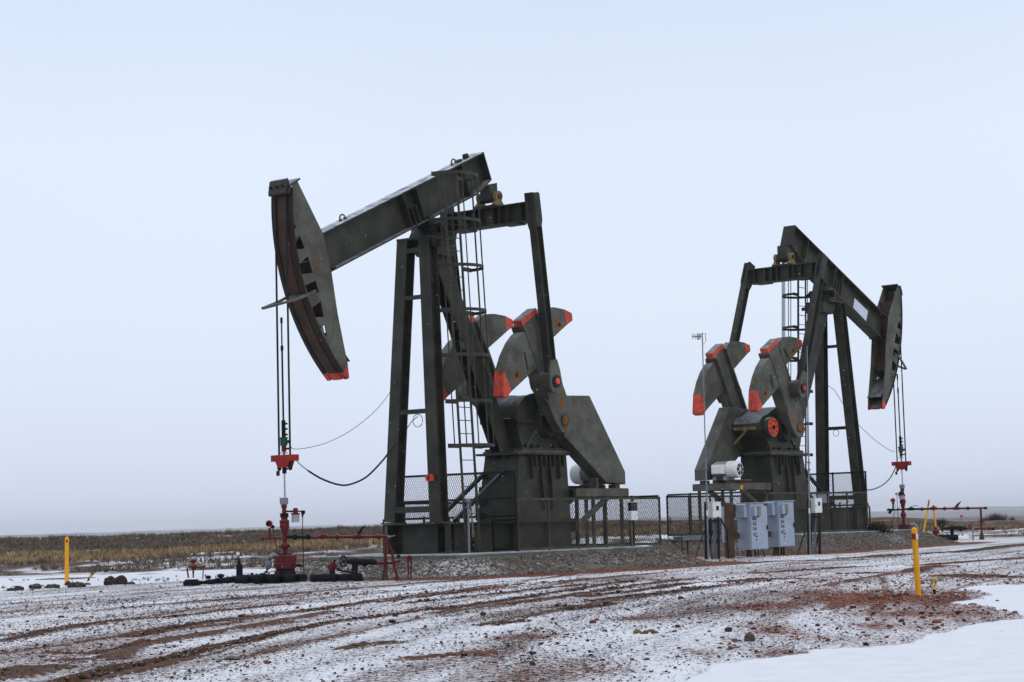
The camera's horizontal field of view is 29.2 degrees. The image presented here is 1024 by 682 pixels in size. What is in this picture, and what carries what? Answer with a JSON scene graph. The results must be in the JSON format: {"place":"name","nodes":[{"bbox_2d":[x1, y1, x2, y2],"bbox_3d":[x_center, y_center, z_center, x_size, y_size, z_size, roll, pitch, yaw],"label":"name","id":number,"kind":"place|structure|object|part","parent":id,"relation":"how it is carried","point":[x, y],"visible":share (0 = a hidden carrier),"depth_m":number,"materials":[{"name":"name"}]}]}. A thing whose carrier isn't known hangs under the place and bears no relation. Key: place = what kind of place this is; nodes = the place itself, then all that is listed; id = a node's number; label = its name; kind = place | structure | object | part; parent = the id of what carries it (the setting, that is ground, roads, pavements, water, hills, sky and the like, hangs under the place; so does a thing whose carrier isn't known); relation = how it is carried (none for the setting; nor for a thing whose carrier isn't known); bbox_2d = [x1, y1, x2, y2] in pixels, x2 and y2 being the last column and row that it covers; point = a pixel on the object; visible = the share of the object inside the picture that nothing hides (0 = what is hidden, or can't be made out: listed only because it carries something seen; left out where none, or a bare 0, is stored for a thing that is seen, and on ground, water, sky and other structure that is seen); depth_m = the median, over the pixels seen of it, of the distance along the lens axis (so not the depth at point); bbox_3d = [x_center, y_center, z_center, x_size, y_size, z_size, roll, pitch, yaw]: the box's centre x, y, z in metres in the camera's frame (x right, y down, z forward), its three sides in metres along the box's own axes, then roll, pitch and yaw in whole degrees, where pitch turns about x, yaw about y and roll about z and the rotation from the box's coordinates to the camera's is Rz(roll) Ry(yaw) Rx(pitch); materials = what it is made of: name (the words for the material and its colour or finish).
{"place":"outdoors","nodes":[
{"label":"outdoors","id":0,"kind":"place"},
{"bbox_2d":[1,2,1020,625],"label":"falling snow","id":1,"kind":"structure","parent":0,"point":[641,230],"depth_m":32.92,"materials":[{"name":"white snow"}]},
{"bbox_2d":[0,515,1023,681],"bbox_3d":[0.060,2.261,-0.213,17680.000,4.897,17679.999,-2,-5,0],"label":"ground","id":2,"kind":"structure","parent":0,"point":[985,651],"depth_m":20.66,"materials":[{"name":"white snow"}]},
{"bbox_2d":[14,585,23,590],"bbox_3d":[-9.880,4.951,39.419,0.176,0.115,0.217,-4,-6,22],"label":"earth clod","id":3,"kind":"object","parent":2,"relation":"on","point":[20,588],"visible":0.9,"depth_m":39.37,"materials":[{"name":"soil"}]},
{"bbox_2d":[28,583,41,588],"bbox_3d":[-9.776,5.031,40.383,0.307,0.122,0.232,-3,-6,19],"label":"earth clod","id":4,"kind":"object","parent":2,"relation":"on","point":[35,586],"visible":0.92,"depth_m":40.31,"materials":[{"name":"soil"}]},
{"bbox_2d":[44,584,59,587],"bbox_3d":[-9.445,5.036,40.447,0.310,0.106,0.235,3,-7,-37],"label":"earth clod","id":5,"kind":"object","parent":2,"relation":"on","point":[52,586],"visible":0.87,"depth_m":40.38,"materials":[{"name":"brown soil"}]},
{"bbox_2d":[65,537,68,582],"bbox_3d":[-9.893,4.924,43.758,0.098,1.150,0.093,-2,-5,0],"label":"marker post","id":6,"kind":"object","parent":2,"relation":"on","point":[66,558],"visible":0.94,"depth_m":43.73,"materials":[{"name":"yellow plastic"}]},
{"bbox_2d":[67,582,85,587],"bbox_3d":[-8.965,5.020,40.540,0.395,0.131,0.245,0,-6,-17],"label":"earth clod","id":7,"kind":"object","parent":2,"relation":"on","point":[75,584],"visible":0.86,"depth_m":40.47,"materials":[{"name":"brown soil"}]},
{"bbox_2d":[87,566,95,580],"bbox_3d":[-9.719,5.378,45.507,0.230,0.395,0.052,-2,-5,0],"label":"cable marker","id":8,"kind":"object","parent":2,"relation":"on","point":[92,573],"visible":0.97,"depth_m":45.49,"materials":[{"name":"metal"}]},
{"bbox_2d":[103,576,116,584],"bbox_3d":[-8.513,5.084,41.726,0.228,0.222,0.270,-5,-6,34],"label":"earth clod","id":9,"kind":"object","parent":2,"relation":"on","point":[110,580],"visible":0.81,"depth_m":41.68,"materials":[{"name":"brown soil"}]},
{"bbox_2d":[115,575,127,584],"bbox_3d":[-8.322,5.097,41.917,0.285,0.226,0.208,1,-6,-22],"label":"earth clod","id":10,"kind":"object","parent":2,"relation":"on","point":[121,579],"visible":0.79,"depth_m":41.86,"materials":[{"name":"soil"}]},
{"bbox_2d":[1,571,273,587],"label":"sparse weeds","id":11,"kind":"object","parent":2,"relation":"on","point":[167,579],"visible":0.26,"depth_m":45.42,"materials":[{"name":"brown plant"}]},
{"bbox_2d":[183,559,204,585],"bbox_3d":[-6.377,4.647,39.595,0.433,0.537,0.300,-2,-5,0],"label":"valve stand","id":12,"kind":"object","parent":2,"relation":"on","point":[192,582],"visible":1,"depth_m":39.56,"materials":[{"name":"black metal"}]},
{"bbox_2d":[226,527,233,534],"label":"bush","id":13,"kind":"object","parent":2,"relation":"on","point":[230,532],"visible":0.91,"depth_m":87.55,"materials":[{"name":"brown plant"}]},
{"bbox_2d":[223,656,239,659],"bbox_3d":[-2.271,2.566,15.950,0.136,0.029,0.112,0,-6,-16],"label":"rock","id":14,"kind":"object","parent":2,"relation":"on","point":[231,657],"visible":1,"depth_m":15.91,"materials":[{"name":"grey stone"}]},
{"bbox_2d":[261,498,304,582],"bbox_3d":[-4.633,4.037,39.899,0.896,1.717,0.503,-2,-5,0],"label":"wellhead","id":15,"kind":"object","parent":2,"relation":"on","point":[286,560],"visible":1,"depth_m":39.84,"materials":[{"name":"red metal"}]},
{"bbox_2d":[200,551,376,583],"bbox_3d":[-4.522,4.539,39.598,3.613,0.668,0.368,-2,-5,0],"label":"gathering pipe","id":16,"kind":"object","parent":2,"relation":"on","point":[331,576],"visible":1,"depth_m":39.55,"materials":[{"name":"metal"}]},
{"bbox_2d":[287,526,400,579],"bbox_3d":[-3.402,4.334,39.868,2.298,1.166,0.170,-2,-5,0],"label":"flow line","id":17,"kind":"object","parent":2,"relation":"on","point":[358,535],"visible":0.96,"depth_m":39.86,"materials":[{"name":"red paint"},{"name":"steel"},{"name":"dark steel"}]},
{"bbox_2d":[406,555,411,579],"bbox_3d":[-2.072,4.604,39.839,0.124,0.539,0.100,-2,-5,0],"label":"valve post","id":18,"kind":"object","parent":2,"relation":"on","point":[408,558],"visible":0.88,"depth_m":39.82,"materials":[{"name":"metal"}]},
{"bbox_2d":[319,546,652,560],"bbox_3d":[-0.438,4.994,45.190,3.900,0.350,7.470,-6,-7,37],"label":"concrete pad","id":19,"kind":"object","parent":2,"relation":"on","point":[432,556],"visible":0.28,"depth_m":43.04,"materials":[{"name":"concrete"}]},
{"bbox_2d":[404,502,475,523],"bbox_3d":[-0.749,4.460,47.573,0.045,1.175,5.690,-6,-7,37],"label":"guard fence","id":20,"kind":"object","parent":19,"relation":"on","point":[425,503],"visible":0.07,"depth_m":45.94,"materials":[{"name":"metal"}]},
{"bbox_2d":[261,152,628,554],"bbox_3d":[-1.396,0.146,44.460,3.057,9.254,11.755,-6,-7,37],"label":"pumpjack","id":21,"kind":"object","parent":19,"relation":"on","point":[541,432],"visible":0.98,"depth_m":43.93,"materials":[{"name":"green paint"}]},
{"bbox_2d":[279,317,288,497],"bbox_3d":[-4.641,1.351,40.130,0.239,3.690,0.174,-6,-7,42],"label":"polished rod","id":22,"kind":"object","parent":21,"relation":"hanging from","point":[284,441],"visible":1,"depth_m":40.08,"materials":[{"name":"metal"}]},
{"bbox_2d":[291,381,396,448],"bbox_3d":[-3.488,1.404,42.067,0.011,1.894,4.056,-5,-6,31],"label":"cable","id":23,"kind":"object","parent":21,"relation":"hanging from","point":[356,426],"visible":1,"depth_m":42.25,"materials":[{"name":"black rubber"}]},
{"bbox_2d":[297,416,417,485],"bbox_3d":[-3.283,2.328,42.275,0.038,1.580,4.542,-5,-6,31],"label":"cable","id":24,"kind":"object","parent":21,"relation":"hanging from","point":[365,477],"visible":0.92,"depth_m":42.09,"materials":[{"name":"black rubber"}]},
{"bbox_2d":[403,470,517,551],"bbox_3d":[-1.215,3.861,44.323,3.340,1.785,0.045,-6,-7,37],"label":"guard fence","id":25,"kind":"object","parent":19,"relation":"on","point":[489,515],"visible":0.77,"depth_m":43.77,"materials":[{"name":"metal"}]},
{"bbox_2d":[517,497,661,550],"bbox_3d":[1.862,4.203,45.570,0.052,1.175,5.690,-6,-7,37],"label":"guard fence","id":26,"kind":"object","parent":19,"relation":"on","point":[577,507],"visible":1,"depth_m":45.33,"materials":[{"name":"metal"}]},
{"bbox_2d":[627,502,637,546],"bbox_3d":[2.863,4.344,46.717,0.170,1.055,0.280,-6,-7,37],"label":"junction box","id":27,"kind":"object","parent":26,"relation":"attached to","point":[632,511],"visible":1,"depth_m":46.69,"materials":[{"name":"white metal"}]},
{"bbox_2d":[570,495,658,545],"bbox_3d":[2.283,4.471,48.803,3.254,1.225,0.045,-6,-7,37],"label":"guard fence","id":28,"kind":"object","parent":19,"relation":"on","point":[603,522],"visible":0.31,"depth_m":48.58,"materials":[{"name":"metal"}]},
{"bbox_2d":[0,520,1023,575],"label":"dry grass","id":29,"kind":"structure","parent":2,"relation":"on","point":[122,553],"depth_m":73.42,"materials":[{"name":"brown plant"}]},
{"bbox_2d":[0,571,1023,681],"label":"soil crumbs","id":30,"kind":"object","parent":2,"relation":"on","point":[394,614],"visible":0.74,"depth_m":22.99,"materials":[{"name":"soil"}]},
{"bbox_2d":[0,552,1023,681],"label":"pebbles","id":31,"kind":"object","parent":2,"relation":"on","point":[508,645],"visible":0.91,"depth_m":22.95,"materials":[{"name":"stone"}]},
{"bbox_2d":[295,531,959,578],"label":"gravel","id":32,"kind":"structure","parent":2,"relation":"on","point":[634,564],"depth_m":43.59,"materials":[{"name":"grey gravel"}]},
{"bbox_2d":[633,629,658,633],"bbox_3d":[1.220,2.654,17.966,0.248,0.068,0.071,0,-6,-18],"label":"wood stick","id":33,"kind":"object","parent":2,"relation":"on","point":[636,631],"visible":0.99,"depth_m":17.95,"materials":[{"name":"brown wood"}]},
{"bbox_2d":[670,535,721,554],"bbox_3d":[5.141,5.565,53.168,1.777,0.646,0.355,-2,-5,0],"label":"cable tray","id":34,"kind":"object","parent":2,"relation":"on","point":[691,537],"visible":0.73,"depth_m":53.03,"materials":[{"name":"metal"}]},
{"bbox_2d":[692,333,708,559],"bbox_3d":[4.915,2.747,50.766,0.386,5.954,0.071,0,-6,-16],"label":"antenna mast","id":35,"kind":"object","parent":2,"relation":"on","point":[698,336],"visible":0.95,"depth_m":50.76,"materials":[{"name":"grey metal"}]},
{"bbox_2d":[695,502,728,559],"bbox_3d":[4.945,4.940,50.729,1.143,1.582,0.573,2,-6,-33],"label":"equipment frame","id":36,"kind":"object","parent":2,"relation":"on","point":[716,549],"visible":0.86,"depth_m":50.71,"materials":[{"name":"metal"}]},
{"bbox_2d":[708,502,720,517],"bbox_3d":[5.242,4.355,50.816,0.287,0.410,0.212,1,-6,-28],"label":"breaker box","id":37,"kind":"object","parent":36,"relation":"attached to","point":[714,509],"visible":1,"depth_m":50.74,"materials":[{"name":"white metal"}]},
{"bbox_2d":[721,507,725,556],"bbox_3d":[5.633,5.093,51.987,0.120,1.433,0.430,-2,-5,0],"label":"post","id":38,"kind":"object","parent":2,"relation":"on","point":[723,528],"visible":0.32,"depth_m":51.92,"materials":[{"name":"metal"}]},
{"bbox_2d":[744,632,754,640],"bbox_3d":[1.990,2.483,16.523,0.100,0.080,0.083,-4,-6,28],"label":"rock","id":39,"kind":"object","parent":2,"relation":"on","point":[750,636],"visible":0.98,"depth_m":16.49,"materials":[{"name":"grey stone"}]},
{"bbox_2d":[724,503,784,557],"bbox_3d":[6.293,5.055,51.703,0.820,1.637,1.876,-7,-7,44],"label":"timber rack","id":40,"kind":"object","parent":2,"relation":"on","point":[729,508],"visible":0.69,"depth_m":51.17,"materials":[{"name":"brown wood"}]},
{"bbox_2d":[735,502,767,549],"bbox_3d":[6.284,4.829,51.368,0.728,1.222,0.707,2,-6,-33],"label":"control cabinet","id":41,"kind":"object","parent":40,"relation":"attached to","point":[752,524],"visible":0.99,"depth_m":51.22,"materials":[{"name":"metal"}]},
{"bbox_3d":[6.471,4.818,51.178,0.559,1.159,0.178,2,-6,-33],"label":"cabinet door","id":42,"kind":"part","parent":41,"relation":"part of","materials":[{"name":"metal"}]},
{"bbox_2d":[764,500,794,546],"bbox_3d":[7.103,4.838,52.103,0.691,1.215,0.696,2,-6,-33],"label":"control cabinet","id":43,"kind":"object","parent":40,"relation":"attached to","point":[780,520],"visible":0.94,"depth_m":51.95,"materials":[{"name":"metal"}]},
{"bbox_3d":[7.288,4.828,51.919,0.521,1.150,0.178,2,-6,-33],"label":"cabinet door","id":44,"kind":"part","parent":43,"relation":"part of","materials":[{"name":"metal"}]},
{"bbox_2d":[675,529,910,538],"bbox_3d":[8.548,5.888,58.668,3.900,0.350,7.470,-6,-7,38],"label":"concrete pad","id":45,"kind":"object","parent":2,"relation":"on","point":[837,533],"visible":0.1,"depth_m":57.20,"materials":[{"name":"grey concrete"}]},
{"bbox_2d":[666,495,739,536],"bbox_3d":[6.204,5.164,58.464,0.045,1.175,5.690,-6,-7,38],"label":"guard fence","id":46,"kind":"object","parent":45,"relation":"on","point":[667,507],"visible":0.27,"depth_m":57.00,"materials":[{"name":"metal"}]},
{"bbox_2d":[667,490,765,535],"bbox_3d":[5.735,4.849,55.242,3.254,1.225,0.047,-6,-7,38],"label":"guard fence","id":47,"kind":"object","parent":45,"relation":"on","point":[715,498],"visible":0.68,"depth_m":55.65,"materials":[{"name":"black metal"}]},
{"bbox_2d":[692,225,911,533],"bbox_3d":[9.281,1.192,60.298,3.057,9.264,11.792,-6,-7,38],"label":"pumpjack","id":48,"kind":"object","parent":45,"relation":"on","point":[760,441],"visible":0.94,"depth_m":58.38,"materials":[{"name":"green paint"}]},
{"bbox_2d":[827,385,893,451],"bbox_3d":[10.924,2.460,61.468,0.015,1.914,5.368,-5,-6,31],"label":"cable","id":49,"kind":"object","parent":48,"relation":"hanging from","point":[859,425],"visible":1,"depth_m":61.43,"materials":[{"name":"black rubber"}]},
{"bbox_2d":[867,462,896,489],"bbox_3d":[11.589,4.257,62.311,0.032,0.948,3.465,-5,-6,31],"label":"cable","id":50,"kind":"object","parent":48,"relation":"hanging from","point":[886,481],"visible":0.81,"depth_m":62.92,"materials":[{"name":"black rubber"}]},
{"bbox_2d":[896,374,904,483],"bbox_3d":[12.685,2.887,64.249,0.239,3.639,0.174,-6,-7,42],"label":"polished rod","id":51,"kind":"object","parent":48,"relation":"hanging from","point":[900,449],"visible":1,"depth_m":64.21,"materials":[{"name":"metal"}]},
{"bbox_2d":[765,491,867,532],"bbox_3d":[8.785,4.904,56.424,0.048,1.175,5.690,-6,-7,38],"label":"guard fence","id":52,"kind":"object","parent":45,"relation":"on","point":[848,529],"visible":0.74,"depth_m":57.00,"materials":[{"name":"black metal"}]},
{"bbox_2d":[806,471,868,530],"bbox_3d":[9.283,4.895,59.724,3.340,1.785,0.045,-6,-7,38],"label":"guard fence","id":53,"kind":"object","parent":45,"relation":"on","point":[833,483],"visible":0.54,"depth_m":59.09,"materials":[{"name":"metal"}]},
{"bbox_2d":[798,345,810,554],"bbox_3d":[7.860,2.932,52.325,0.377,5.664,0.092,0,-6,-16],"label":"antenna mast","id":54,"kind":"object","parent":2,"relation":"on","point":[808,454],"visible":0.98,"depth_m":52.29,"materials":[{"name":"grey metal"}]},
{"bbox_2d":[797,498,820,554],"bbox_3d":[7.929,4.963,52.172,0.406,1.586,1.202,-5,-6,31],"label":"equipment frame","id":55,"kind":"object","parent":2,"relation":"on","point":[815,517],"visible":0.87,"depth_m":52.25,"materials":[{"name":"metal"}]},
{"bbox_2d":[810,498,821,512],"bbox_3d":[8.104,4.373,52.376,0.261,0.395,0.217,1,-6,-28],"label":"breaker box","id":56,"kind":"object","parent":55,"relation":"attached to","point":[816,505],"visible":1,"depth_m":52.30,"materials":[{"name":"white metal"}]},
{"bbox_2d":[817,494,826,507],"bbox_3d":[9.247,5.193,58.361,0.340,1.297,0.052,-2,-5,0],"label":"sign","id":57,"kind":"object","parent":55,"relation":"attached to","point":[821,496],"visible":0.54,"depth_m":58.39,"materials":[{"name":"metal"}]},
{"bbox_2d":[861,519,897,533],"bbox_3d":[10.862,5.536,58.927,1.365,0.496,1.532,3,-7,-41],"label":"weed clump","id":58,"kind":"object","parent":2,"relation":"on","point":[875,526],"visible":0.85,"depth_m":58.70,"materials":[{"name":"brown plant"}]},
{"bbox_2d":[887,484,918,530],"bbox_3d":[12.701,5.574,64.006,0.945,1.812,0.483,1,-6,-24],"label":"wellhead","id":59,"kind":"object","parent":2,"relation":"on","point":[901,494],"visible":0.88,"depth_m":63.95,"materials":[{"name":"red metal"}]},
{"bbox_2d":[911,527,921,595],"bbox_3d":[5.130,2.847,24.969,0.095,0.969,0.087,-2,-5,0],"label":"marker post","id":60,"kind":"object","parent":2,"relation":"on","point":[914,534],"visible":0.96,"depth_m":24.95,"materials":[{"name":"yellow metal"}]},
{"bbox_2d":[923,500,929,531],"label":"marker post","id":61,"kind":"object","parent":2,"relation":"on","point":[926,516],"visible":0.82,"depth_m":65.69,"materials":[{"name":"yellow metal"}]},
{"bbox_2d":[932,577,937,593],"bbox_3d":[5.447,3.152,25.364,0.083,0.218,0.036,-2,-5,0],"label":"cable marker","id":62,"kind":"object","parent":2,"relation":"on","point":[934,586],"visible":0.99,"depth_m":25.36,"materials":[{"name":"yellow plastic"}]},
{"bbox_2d":[936,518,953,526],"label":"bush","id":63,"kind":"object","parent":2,"relation":"on","point":[941,522],"visible":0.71,"depth_m":89.43,"materials":[{"name":"brown plant"}]},
{"bbox_2d":[932,510,966,540],"bbox_3d":[13.465,5.995,63.826,2.575,1.006,0.228,-2,-5,0],"label":"gathering pipe","id":64,"kind":"object","parent":2,"relation":"on","point":[951,536],"visible":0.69,"depth_m":63.76,"materials":[{"name":"metal"}]},
{"bbox_2d":[905,501,994,539],"bbox_3d":[14.219,5.853,63.988,2.877,1.263,0.180,-2,-5,0],"label":"flow line","id":65,"kind":"object","parent":2,"relation":"on","point":[956,507],"visible":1,"depth_m":63.98,"materials":[{"name":"red metal"}]},
{"bbox_2d":[971,527,976,540],"bbox_3d":[14.922,6.222,63.550,0.182,0.459,0.100,-2,-5,0],"label":"pipe stand","id":66,"kind":"object","parent":2,"relation":"on","point":[972,530],"visible":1,"depth_m":63.53,"materials":[{"name":"grey metal"}]},
{"bbox_2d":[983,512,1008,519],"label":"bush","id":67,"kind":"object","parent":2,"relation":"on","point":[999,517],"visible":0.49,"depth_m":124.12,"materials":[{"name":"brown plant"}]},
{"bbox_2d":[0,506,1023,538],"bbox_3d":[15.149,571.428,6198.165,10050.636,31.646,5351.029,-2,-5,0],"label":"hills","id":68,"kind":"structure","parent":0,"point":[1011,510],"depth_m":5011.78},
{"bbox_2d":[0,0,1023,534],"label":"sky","id":69,"kind":"structure","parent":0,"point":[149,435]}
]}

